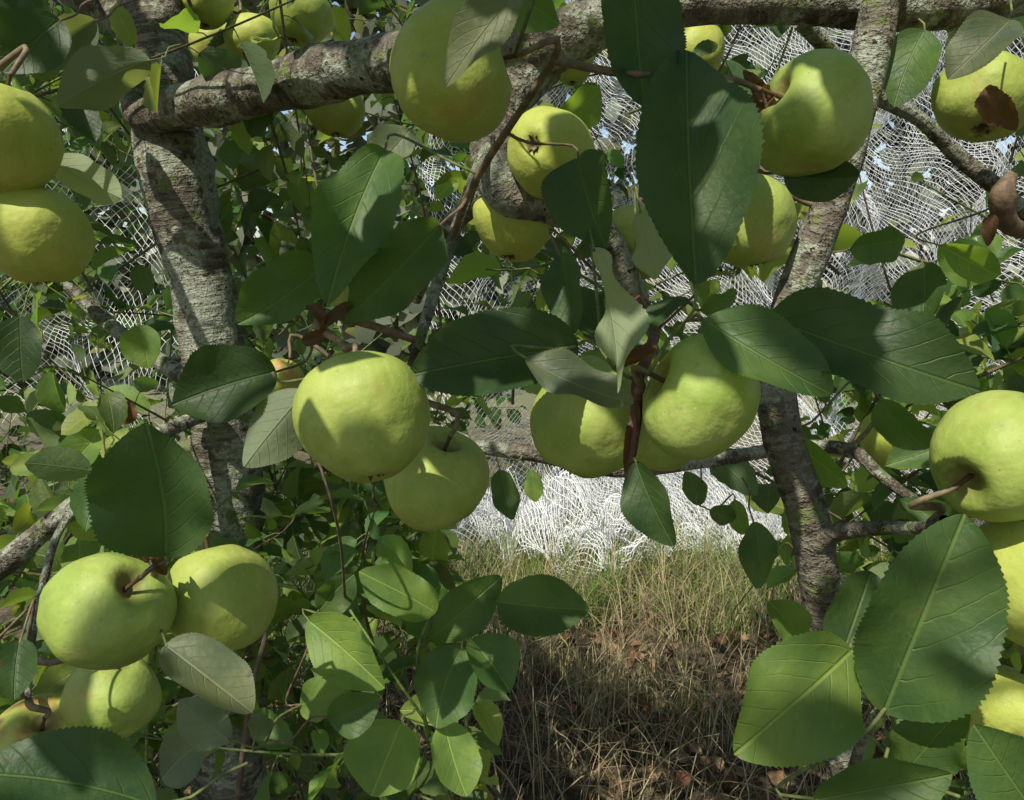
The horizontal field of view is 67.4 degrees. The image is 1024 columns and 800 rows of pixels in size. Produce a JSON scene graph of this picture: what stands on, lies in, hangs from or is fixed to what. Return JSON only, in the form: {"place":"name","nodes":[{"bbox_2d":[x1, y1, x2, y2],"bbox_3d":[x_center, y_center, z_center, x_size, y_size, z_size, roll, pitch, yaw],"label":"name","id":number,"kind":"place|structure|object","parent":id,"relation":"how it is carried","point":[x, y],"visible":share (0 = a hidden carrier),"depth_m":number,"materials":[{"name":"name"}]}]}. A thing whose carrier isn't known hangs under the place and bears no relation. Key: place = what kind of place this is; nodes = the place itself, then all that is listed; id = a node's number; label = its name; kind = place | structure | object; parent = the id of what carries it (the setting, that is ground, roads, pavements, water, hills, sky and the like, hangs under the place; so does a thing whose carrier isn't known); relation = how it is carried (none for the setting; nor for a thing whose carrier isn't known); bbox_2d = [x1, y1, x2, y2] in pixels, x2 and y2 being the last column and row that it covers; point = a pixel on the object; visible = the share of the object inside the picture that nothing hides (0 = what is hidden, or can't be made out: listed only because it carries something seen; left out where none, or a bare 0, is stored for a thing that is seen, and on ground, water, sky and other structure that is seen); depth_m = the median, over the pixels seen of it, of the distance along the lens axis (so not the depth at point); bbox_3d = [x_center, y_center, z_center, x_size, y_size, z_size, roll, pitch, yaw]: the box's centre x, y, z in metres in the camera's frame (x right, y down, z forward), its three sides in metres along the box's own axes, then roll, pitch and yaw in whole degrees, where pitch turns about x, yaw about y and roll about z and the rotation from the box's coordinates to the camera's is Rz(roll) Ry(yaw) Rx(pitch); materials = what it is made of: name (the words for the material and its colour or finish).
{"place":"outdoors","nodes":[
{"label":"outdoors","id":0,"kind":"place"},
{"bbox_2d":[332,285,348,307],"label":"apple","id":1,"kind":"object","parent":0,"point":[342,297],"visible":0.06,"depth_m":1.17,"materials":[{"name":"green food"}]},
{"bbox_2d":[0,268,1022,799],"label":"ground","id":2,"kind":"structure","parent":0,"point":[36,444],"depth_m":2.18,"materials":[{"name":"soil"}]},
{"bbox_2d":[0,0,1023,799],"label":"apple tree","id":3,"kind":"object","parent":2,"relation":"on","point":[908,634],"visible":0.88,"depth_m":0.61,"materials":[{"name":"green plant"}]},
{"bbox_2d":[0,73,64,191],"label":"apple","id":4,"kind":"object","parent":3,"relation":"hanging from","point":[32,146],"visible":1,"depth_m":0.48,"materials":[{"name":"green food"}]},
{"bbox_2d":[0,693,70,749],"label":"apple","id":5,"kind":"object","parent":3,"relation":"hanging from","point":[19,721],"visible":0.3,"depth_m":0.56,"materials":[{"name":"green food"}]},
{"bbox_2d":[0,187,95,284],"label":"apple","id":6,"kind":"object","parent":3,"relation":"hanging from","point":[47,235],"visible":0.98,"depth_m":0.50,"materials":[{"name":"green food"}]},
{"bbox_2d":[0,69,197,444],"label":"netting","id":7,"kind":"object","parent":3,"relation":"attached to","point":[77,370],"visible":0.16,"depth_m":2.36,"materials":[{"name":"white fabric"}]},
{"bbox_2d":[36,552,176,669],"bbox_3d":[-0.250,0.130,0.473,0.074,0.077,0.072,42,22,-13],"label":"apple","id":8,"kind":"object","parent":3,"relation":"hanging from","point":[105,611],"visible":0.98,"depth_m":0.45,"materials":[{"name":"green food"}]},
{"bbox_2d":[59,659,161,738],"bbox_3d":[-0.307,0.227,0.594,0.069,0.070,0.073,11,6,1],"label":"apple","id":9,"kind":"object","parent":3,"relation":"hanging from","point":[125,702],"visible":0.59,"depth_m":0.57,"materials":[{"name":"green food"}]},
{"bbox_2d":[181,0,233,29],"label":"apple","id":10,"kind":"object","parent":3,"relation":"hanging from","point":[214,14],"visible":0.75,"depth_m":1.00,"materials":[{"name":"green food"}]},
{"bbox_2d":[188,24,229,61],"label":"apple","id":11,"kind":"object","parent":3,"relation":"hanging from","point":[200,46],"visible":0.19,"depth_m":1.16,"materials":[{"name":"green food"}]},
{"bbox_2d":[167,537,277,650],"bbox_3d":[-0.200,0.133,0.526,0.074,0.080,0.072,-14,-7,-31],"label":"apple","id":12,"kind":"object","parent":3,"relation":"hanging from","point":[227,595],"visible":0.86,"depth_m":0.50,"materials":[{"name":"green food"}]},
{"bbox_2d":[223,10,279,60],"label":"apple","id":13,"kind":"object","parent":3,"relation":"hanging from","point":[261,26],"visible":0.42,"depth_m":1.03,"materials":[{"name":"green food"}]},
{"bbox_2d":[270,358,303,392],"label":"apple","id":14,"kind":"object","parent":3,"relation":"hanging from","point":[292,373],"visible":0.45,"depth_m":0.78,"materials":[{"name":"green food"}]},
{"bbox_2d":[269,0,333,46],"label":"apple","id":15,"kind":"object","parent":3,"relation":"hanging from","point":[315,17],"visible":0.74,"depth_m":1.07,"materials":[{"name":"green plant"}]},
{"bbox_2d":[304,95,364,137],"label":"apple","id":16,"kind":"object","parent":3,"relation":"hanging from","point":[345,119],"visible":0.59,"depth_m":0.93,"materials":[{"name":"green food"}]},
{"bbox_2d":[292,351,429,482],"bbox_3d":[-0.083,0.008,0.425,0.073,0.074,0.074,-18,-16,23],"label":"apple","id":17,"kind":"object","parent":3,"relation":"hanging from","point":[360,416],"visible":1,"depth_m":0.40,"materials":[{"name":"green food"}]},
{"bbox_2d":[384,426,489,530],"bbox_3d":[-0.053,0.054,0.536,0.074,0.074,0.073,16,27,-6],"label":"apple","id":18,"kind":"object","parent":3,"relation":"hanging from","point":[440,480],"visible":0.87,"depth_m":0.51,"materials":[{"name":"green food"}]},
{"bbox_2d":[389,0,516,142],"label":"apple","id":19,"kind":"object","parent":3,"relation":"hanging from","point":[470,104],"visible":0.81,"depth_m":0.40,"materials":[{"name":"green food"}]},
{"bbox_2d":[473,197,552,261],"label":"apple","id":20,"kind":"object","parent":3,"relation":"hanging from","point":[508,239],"visible":0.57,"depth_m":0.65,"materials":[{"name":"green food"}]},
{"bbox_2d":[507,106,594,198],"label":"apple","id":21,"kind":"object","parent":3,"relation":"hanging from","point":[531,167],"visible":0.76,"depth_m":0.59,"materials":[{"name":"green food"}]},
{"bbox_2d":[559,56,593,86],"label":"apple","id":22,"kind":"object","parent":3,"relation":"hanging from","point":[572,77],"visible":0.36,"depth_m":0.94,"materials":[{"name":"green food"}]},
{"bbox_2d":[530,355,649,478],"bbox_3d":[0.051,0.009,0.473,0.074,0.082,0.071,24,0,3],"label":"apple","id":23,"kind":"object","parent":3,"relation":"hanging from","point":[579,436],"visible":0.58,"depth_m":0.45,"materials":[{"name":"green food"}]},
{"bbox_2d":[612,200,671,279],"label":"apple","id":24,"kind":"object","parent":3,"relation":"hanging from","point":[622,217],"visible":0.13,"depth_m":0.72,"materials":[{"name":"green food"}]},
{"bbox_2d":[636,439,689,471],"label":"apple","id":25,"kind":"object","parent":3,"relation":"hanging from","point":[652,456],"visible":0.3,"depth_m":0.58,"materials":[{"name":"green food"}]},
{"bbox_2d":[642,333,760,459],"bbox_3d":[0.098,-0.002,0.406,0.060,0.070,0.074,21,-2,-6],"label":"apple","id":26,"kind":"object","parent":3,"relation":"hanging from","point":[700,402],"visible":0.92,"depth_m":0.38,"materials":[{"name":"green food"}]},
{"bbox_2d":[684,25,724,69],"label":"apple","id":27,"kind":"object","parent":3,"relation":"hanging from","point":[696,35],"visible":0.29,"depth_m":0.83,"materials":[{"name":"green food"}]},
{"bbox_2d":[723,174,796,268],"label":"apple","id":28,"kind":"object","parent":3,"relation":"hanging from","point":[766,232],"visible":0.54,"depth_m":0.56,"materials":[{"name":"green food"}]},
{"bbox_2d":[760,48,873,176],"bbox_3d":[0.174,-0.167,0.449,0.070,0.072,0.072,21,-32,-20],"label":"apple","id":29,"kind":"object","parent":3,"relation":"hanging from","point":[817,116],"visible":0.94,"depth_m":0.42,"materials":[{"name":"green food"}]},
{"bbox_2d":[860,413,918,469],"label":"apple","id":30,"kind":"object","parent":3,"relation":"hanging from","point":[877,447],"visible":0.3,"depth_m":0.83,"materials":[{"name":"green food"}]},
{"bbox_2d":[929,390,1023,521],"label":"apple","id":31,"kind":"object","parent":3,"relation":"hanging from","point":[976,452],"visible":1,"depth_m":0.40,"materials":[{"name":"green food"}]},
{"bbox_2d":[931,51,1023,142],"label":"apple","id":32,"kind":"object","parent":3,"relation":"hanging from","point":[956,114],"visible":0.75,"depth_m":0.58,"materials":[{"name":"green food"}]},
{"bbox_2d":[967,664,1023,737],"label":"apple","id":33,"kind":"object","parent":3,"relation":"hanging from","point":[1001,707],"visible":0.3,"depth_m":0.43,"materials":[{"name":"green food"}]},
{"bbox_2d":[979,519,1023,646],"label":"apple","id":34,"kind":"object","parent":3,"relation":"hanging from","point":[1005,540],"visible":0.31,"depth_m":0.41,"materials":[{"name":"green food"}]},
{"bbox_2d":[0,0,1023,395],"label":"netting","id":35,"kind":"object","parent":2,"relation":"on","point":[404,320],"visible":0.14,"depth_m":7.10,"materials":[{"name":"white fabric"}]},
{"bbox_2d":[0,0,1023,596],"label":"shrub","id":36,"kind":"object","parent":2,"relation":"on","point":[614,158],"visible":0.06,"depth_m":3.15,"materials":[{"name":"green plant"}]},
{"bbox_2d":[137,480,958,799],"bbox_3d":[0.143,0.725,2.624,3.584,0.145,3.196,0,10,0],"label":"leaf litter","id":37,"kind":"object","parent":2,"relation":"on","point":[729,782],"visible":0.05,"depth_m":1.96,"materials":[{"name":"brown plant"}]},
{"bbox_2d":[412,464,837,557],"bbox_3d":[0.438,0.396,3.320,1.766,0.274,1.008,0,10,0],"label":"netting","id":38,"kind":"object","parent":2,"relation":"on","point":[602,513],"visible":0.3,"depth_m":3.13,"materials":[{"name":"white fabric"}]},
{"bbox_2d":[411,476,842,583],"bbox_3d":[0.355,0.452,3.253,1.764,0.284,1.057,0,10,0],"label":"netting","id":39,"kind":"object","parent":2,"relation":"on","point":[533,505],"visible":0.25,"depth_m":3.00,"materials":[{"name":"white fabric"}]},
{"bbox_2d":[410,0,1023,574],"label":"netting","id":40,"kind":"object","parent":2,"relation":"on","point":[588,492],"visible":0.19,"depth_m":3.05,"materials":[{"name":"white fabric"}]},
{"bbox_2d":[567,0,1023,558],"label":"netting","id":41,"kind":"object","parent":2,"relation":"on","point":[875,212],"visible":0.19,"depth_m":2.93,"materials":[{"name":"white fabric"}]},
{"bbox_2d":[11,0,1023,268],"label":"sky","id":42,"kind":"structure","parent":0,"point":[141,209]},
{"bbox_2d":[154,454,892,752],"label":"grass","id":43,"kind":"structure","parent":0,"point":[602,702],"depth_m":2.66,"materials":[{"name":"plant"}]}
]}

